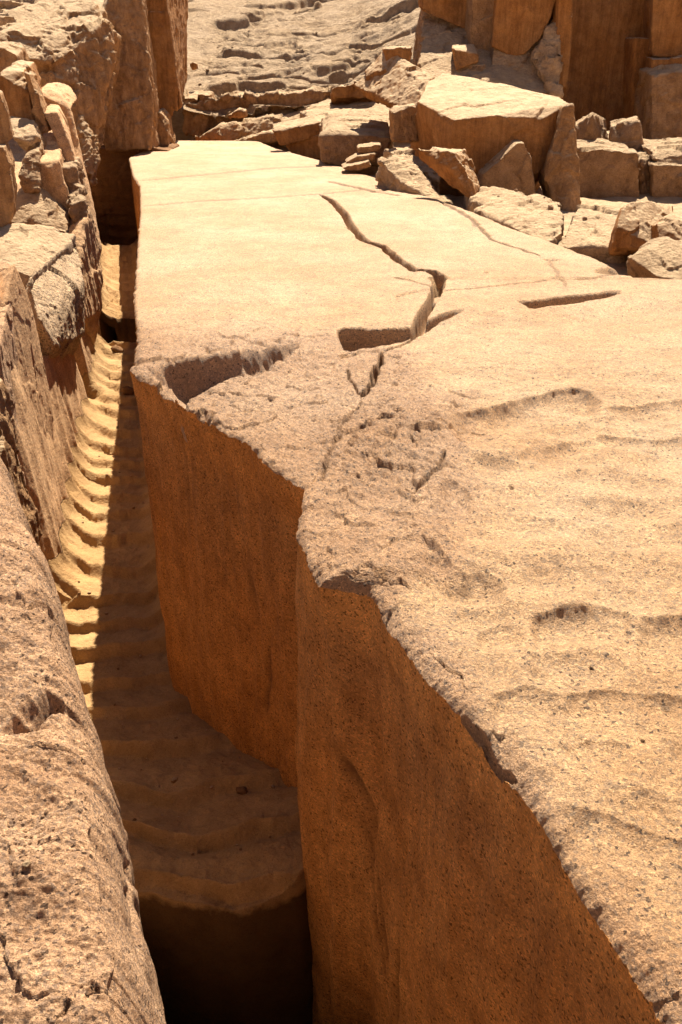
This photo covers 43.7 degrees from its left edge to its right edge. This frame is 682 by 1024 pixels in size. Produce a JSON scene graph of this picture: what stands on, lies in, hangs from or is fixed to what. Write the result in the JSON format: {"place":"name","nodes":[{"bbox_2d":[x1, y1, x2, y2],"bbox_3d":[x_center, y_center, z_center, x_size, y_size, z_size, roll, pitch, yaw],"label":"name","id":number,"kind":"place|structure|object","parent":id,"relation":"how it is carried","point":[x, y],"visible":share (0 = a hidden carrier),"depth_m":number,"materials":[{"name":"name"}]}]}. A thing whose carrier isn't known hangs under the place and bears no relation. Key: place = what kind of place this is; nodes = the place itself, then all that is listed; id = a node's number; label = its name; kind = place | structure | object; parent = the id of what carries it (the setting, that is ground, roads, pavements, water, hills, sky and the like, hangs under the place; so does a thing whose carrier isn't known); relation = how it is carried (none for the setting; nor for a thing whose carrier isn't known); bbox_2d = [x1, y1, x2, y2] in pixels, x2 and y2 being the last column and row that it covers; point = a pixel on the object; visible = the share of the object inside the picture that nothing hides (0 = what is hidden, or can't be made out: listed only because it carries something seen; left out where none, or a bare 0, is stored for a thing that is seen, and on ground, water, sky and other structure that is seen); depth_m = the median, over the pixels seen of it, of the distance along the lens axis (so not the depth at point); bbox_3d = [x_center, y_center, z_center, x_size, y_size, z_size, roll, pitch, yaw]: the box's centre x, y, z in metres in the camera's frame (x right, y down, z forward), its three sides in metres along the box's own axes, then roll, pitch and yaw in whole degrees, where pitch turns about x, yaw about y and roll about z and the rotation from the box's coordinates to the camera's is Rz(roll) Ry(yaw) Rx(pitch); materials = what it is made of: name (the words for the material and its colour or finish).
{"place":"outdoors","nodes":[
{"label":"outdoors","id":0,"kind":"place"},
{"bbox_2d":[48,238,312,1023],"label":"trench floor","id":1,"kind":"structure","parent":0,"point":[225,926],"depth_m":5.28,"materials":[{"name":"beige stone"}]},
{"bbox_2d":[0,262,25,487],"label":"bank shoulder","id":2,"kind":"object","parent":1,"relation":"on","point":[9,356],"visible":0.22,"depth_m":6.79},
{"bbox_2d":[0,378,41,548],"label":"crevice","id":3,"kind":"structure","parent":1,"relation":"on","point":[9,448],"depth_m":6.08,"materials":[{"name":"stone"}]},
{"bbox_2d":[0,264,53,440],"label":"pinnacle","id":4,"kind":"object","parent":1,"relation":"on","point":[31,367],"visible":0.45,"depth_m":7.51,"materials":[{"name":"stone"}]},
{"bbox_2d":[61,211,102,343],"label":"fluted spur","id":5,"kind":"structure","parent":1,"relation":"on","point":[82,229],"depth_m":11.18,"materials":[{"name":"stone"}]},
{"bbox_2d":[10,187,70,232],"bbox_3d":[-3.970,-4.204,11.473,0.862,0.648,1.447,0,28,0],"label":"granite block","id":6,"kind":"object","parent":5,"relation":"on","point":[43,207],"depth_m":11.08,"materials":[{"name":"beige stone"}]},
{"bbox_2d":[18,140,44,193],"bbox_3d":[-4.119,-4.655,11.423,0.293,0.598,1.032,-4,28,-8],"label":"rough block","id":7,"kind":"object","parent":6,"relation":"on","point":[29,176],"depth_m":11.12,"materials":[{"name":"grey stone"}]},
{"bbox_2d":[10,116,46,150],"bbox_3d":[-4.305,-5.182,11.687,0.460,0.481,1.164,-4,28,-8],"label":"pale step","id":8,"kind":"object","parent":7,"relation":"on","point":[27,133],"visible":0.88,"depth_m":11.39,"materials":[{"name":"stone"}]},
{"bbox_2d":[0,60,41,119],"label":"granite block","id":9,"kind":"object","parent":8,"relation":"on","point":[14,86],"depth_m":11.70,"materials":[{"name":"brown stone"}]},
{"bbox_2d":[24,71,50,133],"bbox_3d":[-4.207,-5.708,11.857,0.237,0.792,0.558,-4,28,-8],"label":"thin plate","id":10,"kind":"object","parent":8,"relation":"on","point":[39,104],"visible":0.79,"depth_m":11.69,"materials":[{"name":"stone"}]},
{"bbox_2d":[62,157,87,194],"bbox_3d":[-3.679,-4.605,11.755,0.302,0.517,0.719,-3,28,-6],"label":"rough block","id":11,"kind":"object","parent":6,"relation":"on","point":[73,171],"depth_m":11.49,"materials":[{"name":"grey stone"}]},
{"bbox_2d":[44,104,75,160],"bbox_3d":[-3.962,-5.313,11.995,0.352,0.764,1.081,-8,29,-14],"label":"long fin","id":12,"kind":"object","parent":11,"relation":"on","point":[56,119],"visible":0.94,"depth_m":11.71,"materials":[{"name":"beige stone"}]},
{"bbox_2d":[66,183,97,241],"bbox_3d":[-3.524,-3.954,11.519,0.379,0.905,0.942,-7,29,-14],"label":"rough block","id":13,"kind":"object","parent":5,"relation":"on","point":[77,205],"depth_m":11.15,"materials":[{"name":"grey stone"}]},
{"bbox_2d":[0,457,165,1023],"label":"rock ledge","id":14,"kind":"object","parent":1,"relation":"on","point":[74,949],"visible":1,"depth_m":2.24,"materials":[{"name":"stone"}]},
{"bbox_2d":[22,859,31,867],"bbox_3d":[-0.736,0.824,1.991,0.019,0.016,0.024,29,25,22],"label":"stone","id":15,"kind":"object","parent":14,"relation":"on","point":[26,863],"visible":1,"depth_m":1.99,"materials":[{"name":"grey stone"}]},
{"bbox_2d":[110,345,122,352],"bbox_3d":[-3.144,-2.280,11.933,0.211,0.119,0.150,21,42,4],"label":"stone","id":16,"kind":"object","parent":1,"relation":"on","point":[116,348],"visible":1,"depth_m":11.89,"materials":[{"name":"beige stone"}]},
{"bbox_2d":[120,386,133,394],"bbox_3d":[-2.705,-1.550,10.819,0.223,0.126,0.159,5,21,3],"label":"stone","id":17,"kind":"object","parent":1,"relation":"on","point":[126,390],"visible":0.88,"depth_m":10.76,"materials":[{"name":"brown stone"}]},
{"bbox_2d":[91,143,179,244],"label":"end wall","id":18,"kind":"structure","parent":1,"relation":"on","point":[112,197],"depth_m":18.39,"materials":[{"name":"brown stone"}]},
{"bbox_2d":[101,0,159,151],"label":"scooped outcrop","id":19,"kind":"object","parent":18,"relation":"on","point":[131,123],"visible":0.63,"depth_m":17.19,"materials":[{"name":"stone"}]},
{"bbox_2d":[0,1,121,145],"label":"tilted ledge","id":20,"kind":"object","parent":19,"relation":"on","point":[77,48],"visible":0.66,"depth_m":15.32,"materials":[{"name":"stone"}]},
{"bbox_2d":[171,777,177,782],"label":"stone","id":21,"kind":"object","parent":1,"relation":"on","point":[174,779],"visible":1,"depth_m":5.24,"materials":[{"name":"stone"}]},
{"bbox_2d":[236,786,247,794],"bbox_3d":[-0.602,1.691,5.153,0.070,0.047,0.068,-9,29,-16],"label":"stone","id":22,"kind":"object","parent":1,"relation":"on","point":[241,790],"visible":1,"depth_m":5.14,"materials":[{"name":"brown stone"}]},
{"bbox_2d":[180,0,420,118],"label":"rock slope","id":23,"kind":"structure","parent":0,"point":[279,45],"depth_m":27.57,"materials":[{"name":"stone"}]},
{"bbox_2d":[190,62,197,69],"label":"loose stone","id":24,"kind":"object","parent":23,"relation":"on","point":[193,65],"visible":1,"depth_m":22.59,"materials":[{"name":"stone"}]},
{"bbox_2d":[194,107,304,140],"bbox_3d":[-2.072,-9.826,21.715,3.453,0.980,1.752,-6,29,-11],"label":"strata ledge","id":25,"kind":"object","parent":23,"relation":"on","point":[230,131],"visible":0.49,"depth_m":21.04,"materials":[{"name":"stone"}]},
{"bbox_2d":[182,85,334,136],"bbox_3d":[-2.140,-10.493,22.330,4.072,1.313,1.830,0,28,0],"label":"slope rim","id":26,"kind":"object","parent":23,"relation":"on","point":[197,124],"visible":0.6,"depth_m":21.64,"materials":[{"name":"stone"}]},
{"bbox_2d":[47,109,681,561],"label":"ground","id":27,"kind":"structure","parent":0,"point":[675,203],"depth_m":13.46,"materials":[{"name":"stone"}]},
{"bbox_2d":[0,41,29,71],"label":"rounded boulder","id":28,"kind":"object","parent":27,"relation":"on","point":[11,53],"visible":0.78,"depth_m":12.85,"materials":[{"name":"stone"}]},
{"bbox_2d":[0,130,101,559],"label":"trench wall","id":29,"kind":"structure","parent":27,"relation":"on","point":[44,461],"depth_m":8.07,"materials":[{"name":"stone"}]},
{"bbox_2d":[0,142,16,226],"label":"fluted slab","id":30,"kind":"object","parent":29,"relation":"on","point":[8,189],"depth_m":10.02,"materials":[{"name":"stone"}]},
{"bbox_2d":[0,90,13,143],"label":"fluted slab","id":31,"kind":"structure","parent":30,"relation":"on","point":[6,132],"depth_m":10.04,"materials":[{"name":"stone"}]},
{"bbox_2d":[0,223,75,287],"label":"flat slab","id":32,"kind":"structure","parent":29,"relation":"on","point":[26,250],"depth_m":9.67,"materials":[{"name":"stone"}]},
{"bbox_2d":[25,246,84,359],"bbox_3d":[-3.299,-2.295,9.942,0.676,1.352,3.297,-3,28,-6],"label":"chamfered rock","id":33,"kind":"object","parent":29,"relation":"on","point":[56,296],"visible":0.63,"depth_m":9.08,"materials":[{"name":"stone"}]},
{"bbox_2d":[28,238,76,294],"bbox_3d":[-3.268,-2.767,9.698,0.094,0.368,2.554,-2,28,-5],"label":"crest rim","id":34,"kind":"object","parent":33,"relation":"on","point":[45,266],"visible":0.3,"depth_m":9.09,"materials":[{"name":"stone"}]},
{"bbox_2d":[40,148,69,210],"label":"fluted column","id":35,"kind":"structure","parent":29,"relation":"on","point":[52,175],"depth_m":11.30,"materials":[{"name":"stone"}]},
{"bbox_2d":[41,82,101,259],"bbox_3d":[-3.985,-4.951,12.508,0.557,2.403,2.502,-9,29,-16],"label":"long fin","id":36,"kind":"object","parent":29,"relation":"attached to","point":[63,96],"visible":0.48,"depth_m":12.30,"materials":[{"name":"beige stone"}]},
{"bbox_2d":[74,114,100,187],"bbox_3d":[-4.633,-6.588,15.430,0.501,1.308,1.916,-11,30,-20],"label":"knobbly rib","id":37,"kind":"object","parent":29,"relation":"attached to","point":[90,146],"visible":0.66,"depth_m":15.01,"materials":[{"name":"stone"}]},
{"bbox_2d":[0,0,103,21],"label":"hill ledge","id":38,"kind":"object","parent":27,"relation":"on","point":[35,10],"visible":0.09,"depth_m":20.37,"materials":[{"name":"stone"}]},
{"bbox_2d":[0,0,23,8],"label":"loose rock","id":39,"kind":"object","parent":38,"relation":"on","point":[4,4],"visible":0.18,"depth_m":20.64,"materials":[{"name":"stone"}]},
{"bbox_2d":[0,15,24,25],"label":"loose rock","id":40,"kind":"object","parent":38,"relation":"on","point":[4,20],"visible":0.32,"depth_m":18.21,"materials":[{"name":"stone"}]},
{"bbox_2d":[146,0,187,115],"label":"tall block","id":41,"kind":"structure","parent":27,"relation":"on","point":[167,19],"depth_m":19.09,"materials":[{"name":"stone"}]},
{"bbox_2d":[234,118,297,146],"bbox_3d":[-1.519,-9.171,20.697,2.260,0.760,1.240,0,28,0],"label":"strata ledge","id":42,"kind":"object","parent":27,"relation":"on","point":[268,138],"visible":0.21,"depth_m":20.21,"materials":[{"name":"stone"}]},
{"bbox_2d":[228,108,247,118],"bbox_3d":[-2.497,-9.657,20.596,0.476,0.250,0.295,0,28,0],"label":"loose stone","id":43,"kind":"object","parent":42,"relation":"on","point":[239,113],"visible":1,"depth_m":20.50,"materials":[{"name":"stone"}]},
{"bbox_2d":[286,134,319,159],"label":"granite block","id":44,"kind":"structure","parent":27,"relation":"on","point":[309,148],"depth_m":18.09,"materials":[{"name":"brown stone"}]},
{"bbox_2d":[272,115,324,145],"bbox_3d":[-0.873,-8.108,18.045,1.240,0.570,0.453,-8,29,-14],"label":"stone bar","id":45,"kind":"object","parent":44,"relation":"on","point":[295,130],"visible":0.82,"depth_m":17.89,"materials":[{"name":"stone"}]},
{"bbox_2d":[300,99,393,166],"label":"wavy slab","id":46,"kind":"structure","parent":27,"relation":"on","point":[373,110],"depth_m":18.97,"materials":[{"name":"stone"}]},
{"bbox_2d":[330,80,372,104],"bbox_3d":[0.319,-9.757,19.827,1.150,0.588,1.303,0,28,0],"label":"orange ledge","id":47,"kind":"object","parent":46,"relation":"on","point":[349,94],"visible":0.51,"depth_m":19.33,"materials":[{"name":"stone"}]},
{"bbox_2d":[318,113,390,166],"bbox_3d":[0.261,-7.098,16.215,1.381,0.838,1.774,0,28,0],"label":"granite block","id":48,"kind":"object","parent":27,"relation":"on","point":[341,137],"depth_m":15.54,"materials":[{"name":"beige stone"}]},
{"bbox_2d":[129,141,681,1023],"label":"unfinished obelisk","id":49,"kind":"object","parent":27,"relation":"on","point":[413,469],"visible":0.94,"depth_m":3.99,"materials":[{"name":"stone"}]},
{"bbox_2d":[152,128,160,150],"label":"rubble block","id":50,"kind":"structure","parent":49,"relation":"on","point":[156,141],"depth_m":18.08,"materials":[{"name":"stone"}]},
{"bbox_2d":[157,108,175,144],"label":"rubble block","id":51,"kind":"object","parent":49,"relation":"on","point":[166,134],"depth_m":18.53,"materials":[{"name":"stone"}]},
{"bbox_2d":[341,159,370,170],"bbox_3d":[0.255,-5.949,14.560,0.503,0.182,0.514,0,28,0],"label":"thin slab","id":52,"kind":"object","parent":49,"relation":"on","point":[360,165],"depth_m":14.36,"materials":[{"name":"stone"}]},
{"bbox_2d":[345,152,375,162],"bbox_3d":[0.339,-6.134,14.748,0.534,0.216,0.538,0,28,0],"label":"thin slab","id":53,"kind":"object","parent":52,"relation":"on","point":[355,157],"depth_m":14.53,"materials":[{"name":"stone"}]},
{"bbox_2d":[357,141,380,153],"bbox_3d":[0.490,-6.388,14.902,0.434,0.171,0.521,0,28,0],"label":"thin slab","id":54,"kind":"object","parent":53,"relation":"on","point":[372,147],"depth_m":14.69,"materials":[{"name":"stone"}]},
{"bbox_2d":[375,148,453,205],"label":"stepped slab","id":55,"kind":"structure","parent":27,"relation":"on","point":[401,171],"depth_m":12.63,"materials":[{"name":"stone"}]},
{"bbox_2d":[413,9,548,94],"bbox_3d":[2.669,-9.095,17.033,2.650,2.410,5.003,0,28,0],"label":"shaded shelf","id":56,"kind":"object","parent":27,"relation":"on","point":[436,39],"visible":0.27,"depth_m":15.71,"materials":[{"name":"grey stone"}]},
{"bbox_2d":[418,0,466,28],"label":"hanging block","id":57,"kind":"structure","parent":56,"relation":"on","point":[452,11],"depth_m":16.40,"materials":[{"name":"stone"}]},
{"bbox_2d":[452,44,478,69],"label":"granite block","id":58,"kind":"object","parent":56,"relation":"on","point":[466,55],"depth_m":15.35,"materials":[{"name":"brown stone"}]},
{"bbox_2d":[465,0,493,51],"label":"rock pier","id":59,"kind":"structure","parent":56,"relation":"on","point":[478,21],"depth_m":15.82,"materials":[{"name":"brown stone"}]},
{"bbox_2d":[490,48,540,79],"bbox_3d":[3.237,-8.333,16.103,1.133,0.914,1.963,0,28,0],"label":"scooped outcrop","id":60,"kind":"object","parent":56,"relation":"on","point":[521,63],"visible":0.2,"depth_m":15.64,"materials":[{"name":"brown stone"}]},
{"bbox_2d":[491,0,555,55],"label":"hanging block","id":61,"kind":"structure","parent":56,"relation":"on","point":[519,26],"depth_m":15.44,"materials":[{"name":"stone"}]},
{"bbox_2d":[530,19,563,97],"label":"rubble column","id":62,"kind":"structure","parent":56,"relation":"on","point":[546,57],"depth_m":15.30,"materials":[{"name":"stone"}]},
{"bbox_2d":[549,0,572,87],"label":"fluted pillar","id":63,"kind":"structure","parent":62,"relation":"on","point":[562,16],"depth_m":15.34,"materials":[{"name":"stone"}]},
{"bbox_2d":[410,73,567,195],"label":"granite block","id":64,"kind":"structure","parent":27,"relation":"on","point":[482,123],"depth_m":12.44,"materials":[{"name":"beige stone"}]},
{"bbox_2d":[354,51,435,108],"bbox_3d":[1.241,-7.817,15.677,1.751,1.245,2.754,-14,31,-24],"label":"orange outcrop","id":65,"kind":"object","parent":64,"relation":"on","point":[390,83],"visible":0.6,"depth_m":15.03,"materials":[{"name":"stone"}]},
{"bbox_2d":[382,45,411,61],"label":"granite block","id":66,"kind":"object","parent":65,"relation":"on","point":[402,52],"depth_m":15.30,"materials":[{"name":"brown stone"}]},
{"bbox_2d":[389,103,417,142],"bbox_3d":[1.009,-6.228,13.613,0.485,0.561,0.685,0,28,0],"label":"granite block","id":67,"kind":"object","parent":64,"relation":"on","point":[402,126],"depth_m":13.41,"materials":[{"name":"brown stone"}]},
{"bbox_2d":[477,140,534,195],"bbox_3d":[2.417,-4.987,12.355,0.825,0.758,0.546,0,28,0],"label":"leaning slab","id":68,"kind":"object","parent":27,"relation":"on","point":[509,166],"depth_m":12.16,"materials":[{"name":"brown stone"}]},
{"bbox_2d":[463,186,563,244],"bbox_3d":[2.247,-3.352,11.086,1.138,1.438,3.674,0,28,0],"label":"bedrock shelf","id":69,"kind":"object","parent":27,"relation":"on","point":[533,215],"visible":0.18,"depth_m":10.49,"materials":[{"name":"stone"}]},
{"bbox_2d":[418,147,479,197],"bbox_3d":[1.497,-4.742,11.849,0.956,0.621,0.552,11,30,19],"label":"tilted slab","id":70,"kind":"object","parent":69,"relation":"on","point":[454,168],"depth_m":11.68,"materials":[{"name":"stone"}]},
{"bbox_2d":[469,200,486,211],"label":"rubble block","id":71,"kind":"object","parent":69,"relation":"on","point":[476,204],"depth_m":11.04,"materials":[{"name":"stone"}]},
{"bbox_2d":[538,103,580,211],"bbox_3d":[3.258,-5.093,12.586,0.649,1.743,1.616,0,28,0],"label":"rock buttress","id":72,"kind":"object","parent":27,"relation":"on","point":[558,176],"visible":0.67,"depth_m":12.20,"materials":[{"name":"stone"}]},
{"bbox_2d":[558,204,626,263],"bbox_3d":[2.981,-2.842,10.237,0.861,1.489,1.894,9,29,17],"label":"bedrock shelf","id":73,"kind":"object","parent":27,"relation":"on","point":[590,236],"visible":0.29,"depth_m":9.60,"materials":[{"name":"stone"}]},
{"bbox_2d":[561,0,644,130],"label":"quarry wall","id":74,"kind":"structure","parent":27,"relation":"on","point":[602,30],"depth_m":16.73,"materials":[{"name":"stone"}]},
{"bbox_2d":[622,37,651,138],"bbox_3d":[5.875,-8.372,16.899,0.683,1.868,0.967,0,28,0],"label":"wall pilaster","id":75,"kind":"object","parent":74,"relation":"attached to","point":[636,51],"depth_m":16.43,"materials":[{"name":"stone"}]},
{"bbox_2d":[577,138,640,197],"bbox_3d":[4.264,-5.627,14.059,1.282,0.953,1.379,0,28,0],"label":"granite block","id":76,"kind":"object","parent":27,"relation":"on","point":[608,168],"depth_m":13.47,"materials":[{"name":"beige stone"}]},
{"bbox_2d":[575,112,607,139],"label":"wedge block","id":77,"kind":"object","parent":76,"relation":"on","point":[591,126],"depth_m":14.34,"materials":[{"name":"grey stone"}]},
{"bbox_2d":[608,201,681,255],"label":"boulder","id":78,"kind":"object","parent":27,"relation":"on","point":[637,225],"visible":0.75,"depth_m":8.71,"materials":[{"name":"stone"}]},
{"bbox_2d":[637,149,652,194],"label":"granite block","id":79,"kind":"structure","parent":27,"relation":"on","point":[644,158],"depth_m":13.73,"materials":[{"name":"beige stone"}]},
{"bbox_2d":[626,236,681,279],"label":"boulder","id":80,"kind":"object","parent":27,"relation":"on","point":[659,257],"visible":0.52,"depth_m":7.93,"materials":[{"name":"grey stone"}]},
{"bbox_2d":[633,63,681,139],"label":"cliff block","id":81,"kind":"structure","parent":27,"relation":"on","point":[658,103],"depth_m":15.41,"materials":[{"name":"stone"}]},
{"bbox_2d":[645,55,681,67],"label":"cliff block","id":82,"kind":"structure","parent":81,"relation":"on","point":[652,61],"depth_m":15.58,"materials":[{"name":"stone"}]},
{"bbox_2d":[643,0,681,57],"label":"cliff block","id":83,"kind":"structure","parent":82,"relation":"on","point":[662,23],"depth_m":15.68,"materials":[{"name":"stone"}]},
{"bbox_2d":[641,137,681,196],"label":"granite block","id":84,"kind":"structure","parent":27,"relation":"on","point":[665,169],"depth_m":13.54,"materials":[{"name":"beige stone"}]},
{"bbox_2d":[608,116,643,151],"bbox_3d":[4.871,-6.400,14.461,0.746,0.612,0.753,0,28,0],"label":"wedge block","id":85,"kind":"object","parent":84,"relation":"on","point":[628,132],"depth_m":14.19,"materials":[{"name":"grey stone"}]}
]}

